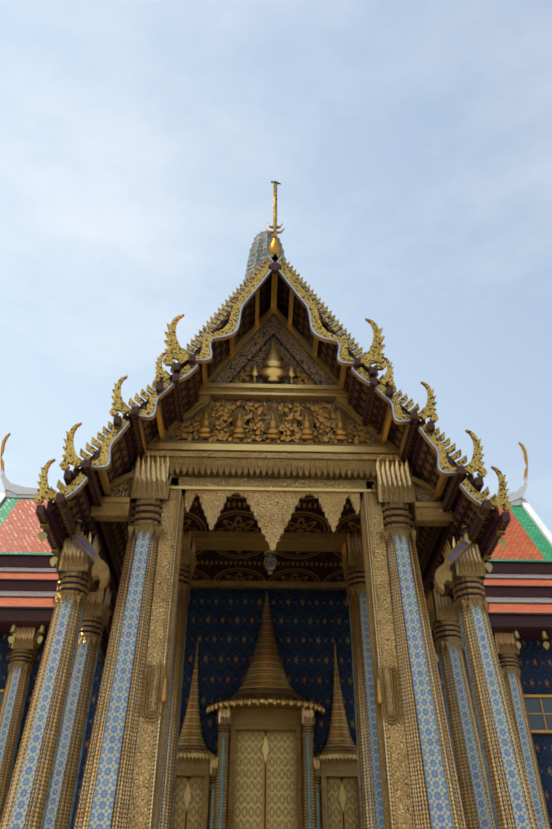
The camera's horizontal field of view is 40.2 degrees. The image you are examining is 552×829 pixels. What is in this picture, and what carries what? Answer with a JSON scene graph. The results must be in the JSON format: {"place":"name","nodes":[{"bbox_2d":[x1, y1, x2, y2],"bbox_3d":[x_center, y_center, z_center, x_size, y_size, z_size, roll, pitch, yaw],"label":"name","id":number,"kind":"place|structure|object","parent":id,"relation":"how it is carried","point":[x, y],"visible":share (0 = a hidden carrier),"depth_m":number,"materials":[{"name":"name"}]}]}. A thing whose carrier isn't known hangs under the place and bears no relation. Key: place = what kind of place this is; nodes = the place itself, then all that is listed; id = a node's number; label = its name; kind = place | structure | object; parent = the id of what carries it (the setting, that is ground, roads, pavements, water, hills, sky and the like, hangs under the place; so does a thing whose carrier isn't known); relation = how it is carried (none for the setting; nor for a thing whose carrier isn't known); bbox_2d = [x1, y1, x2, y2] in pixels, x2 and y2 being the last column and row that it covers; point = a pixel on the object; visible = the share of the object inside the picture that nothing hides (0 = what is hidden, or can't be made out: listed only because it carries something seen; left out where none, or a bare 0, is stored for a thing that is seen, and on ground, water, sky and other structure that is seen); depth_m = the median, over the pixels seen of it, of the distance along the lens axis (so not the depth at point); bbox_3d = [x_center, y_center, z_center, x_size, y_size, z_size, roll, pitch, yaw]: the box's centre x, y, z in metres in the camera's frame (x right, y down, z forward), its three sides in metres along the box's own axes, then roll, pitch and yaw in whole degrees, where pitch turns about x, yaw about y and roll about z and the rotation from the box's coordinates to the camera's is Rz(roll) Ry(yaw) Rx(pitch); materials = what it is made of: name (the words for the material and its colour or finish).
{"place":"outdoors","nodes":[
{"label":"outdoors","id":0,"kind":"place"},
{"bbox_2d":[244,231,284,280],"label":"prang","id":1,"kind":"structure","parent":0,"point":[260,248],"depth_m":54.78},
{"bbox_2d":[214,707,315,828],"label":"doorway columns","id":2,"kind":"structure","parent":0,"point":[308,719],"depth_m":23.60,"materials":[{"name":"gold metal"}]},
{"bbox_2d":[183,494,361,589],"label":"portico ceiling","id":3,"kind":"structure","parent":0,"point":[231,547],"depth_m":24.78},
{"bbox_2d":[264,550,276,574],"bbox_3d":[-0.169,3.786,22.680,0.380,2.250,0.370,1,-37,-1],"label":"lantern","id":4,"kind":"object","parent":3,"relation":"hanging from","point":[270,562],"visible":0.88,"depth_m":22.11,"materials":[{"name":"grey glass"}]},
{"bbox_2d":[0,0,551,533],"label":"sky","id":5,"kind":"structure","parent":0,"point":[407,143],"materials":[{"name":"blue"}]},
{"bbox_2d":[8,485,548,661],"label":"eave bells","id":6,"kind":"object","parent":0,"point":[42,536],"visible":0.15,"depth_m":19.15,"materials":[{"name":"gold metal"}]},
{"label":"ground","id":7,"kind":"structure","parent":0,"visible":0},
{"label":"terrace platform","id":8,"kind":"structure","parent":7,"relation":"on","visible":0},
{"bbox_2d":[208,756,218,828],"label":"door colonnettes","id":9,"kind":"object","parent":8,"relation":"on","point":[212,786],"depth_m":23.24,"materials":[{"name":"gold metal"}]},
{"bbox_2d":[129,477,412,828],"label":"arch frame","id":10,"kind":"object","parent":8,"relation":"on","point":[272,503],"visible":1,"depth_m":18.80,"materials":[{"name":"gold metal"}]},
{"bbox_2d":[142,665,400,723],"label":"frame tiebacks","id":11,"kind":"object","parent":10,"relation":"attached to","point":[380,698],"visible":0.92,"depth_m":17.23,"materials":[{"name":"gold metal"}]},
{"bbox_2d":[0,453,550,828],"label":"portico columns","id":12,"kind":"structure","parent":8,"relation":"on","point":[472,763],"depth_m":18.67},
{"bbox_2d":[71,524,109,590],"bbox_3d":[-4.756,3.393,19.014,1.320,2.120,0.260,1,-37,-1],"label":"eave bracket","id":13,"kind":"object","parent":12,"relation":"attached to","point":[100,570],"visible":0.6,"depth_m":18.67,"materials":[{"name":"gold metal"}]},
{"bbox_2d":[90,471,453,526],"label":"beam ends","id":14,"kind":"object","parent":12,"relation":"on","point":[116,507],"depth_m":20.16,"materials":[{"name":"gold metal"}]},
{"bbox_2d":[143,307,401,479],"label":"pediment","id":15,"kind":"structure","parent":12,"relation":"attached to","point":[228,389],"depth_m":21.66,"materials":[{"name":"gold metal"}]},
{"bbox_2d":[194,408,351,440],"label":"figurines","id":16,"kind":"object","parent":15,"relation":"attached to","point":[273,421],"visible":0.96,"depth_m":21.69},
{"bbox_2d":[250,338,296,383],"bbox_3d":[-0.079,-1.691,23.144,1.426,1.815,0.522,1,-37,-1],"label":"crown ornament","id":17,"kind":"object","parent":15,"relation":"attached to","point":[273,371],"visible":0.98,"depth_m":22.82,"materials":[{"name":"gold metal"}]},
{"bbox_2d":[35,273,510,663],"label":"portico roof","id":18,"kind":"structure","parent":12,"relation":"on","point":[371,406],"depth_m":20.76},
{"bbox_2d":[34,254,511,511],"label":"portico bargeboards","id":19,"kind":"object","parent":18,"relation":"attached to","point":[245,293],"visible":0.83,"depth_m":20.43,"materials":[{"name":"gold metal"}]},
{"bbox_2d":[266,182,284,253],"bbox_3d":[0.025,-6.323,24.515,0.549,3.200,0.570,23,-43,-27],"label":"finial","id":20,"kind":"object","parent":18,"relation":"on","point":[275,247],"visible":0.98,"depth_m":24.26,"materials":[{"name":"gold metal"}]},
{"bbox_2d":[433,530,471,594],"bbox_3d":[4.600,3.566,19.240,1.320,2.120,0.260,1,-37,-1],"label":"eave bracket","id":21,"kind":"object","parent":12,"relation":"attached to","point":[443,575],"visible":0.71,"depth_m":18.87,"materials":[{"name":"gold metal"}]},
{"bbox_2d":[0,588,551,828],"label":"hall walls","id":22,"kind":"structure","parent":8,"relation":"on","point":[311,628],"depth_m":26.14,"materials":[{"name":"blue tile"}]},
{"bbox_2d":[0,689,4,707],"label":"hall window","id":23,"kind":"structure","parent":22,"relation":"attached to","point":[1,693],"depth_m":24.98,"materials":[{"name":"gold glass"}]},
{"bbox_2d":[172,641,216,828],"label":"door","id":24,"kind":"structure","parent":22,"relation":"attached to","point":[191,797],"depth_m":23.59,"materials":[{"name":"gold metal"}]},
{"bbox_2d":[206,591,325,828],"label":"door","id":25,"kind":"structure","parent":22,"relation":"attached to","point":[265,778],"depth_m":24.21,"materials":[{"name":"gold metal"}]},
{"bbox_2d":[0,490,551,639],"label":"hall roof","id":26,"kind":"structure","parent":22,"relation":"on","point":[517,581],"depth_m":29.14,"materials":[{"name":"tile"}]},
{"bbox_2d":[0,433,527,501],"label":"roof finials","id":27,"kind":"object","parent":26,"relation":"on","point":[22,490],"visible":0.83,"depth_m":34.99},
{"bbox_2d":[314,644,360,828],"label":"door","id":28,"kind":"structure","parent":22,"relation":"attached to","point":[340,800],"depth_m":23.70,"materials":[{"name":"gold metal"}]},
{"bbox_2d":[523,694,551,733],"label":"hall window","id":29,"kind":"structure","parent":22,"relation":"attached to","point":[539,710],"depth_m":25.17,"materials":[{"name":"grey glass"}]},
{"bbox_2d":[313,757,321,828],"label":"door colonnettes","id":30,"kind":"object","parent":8,"relation":"on","point":[317,772],"depth_m":23.33,"materials":[{"name":"gold metal"}]}
]}

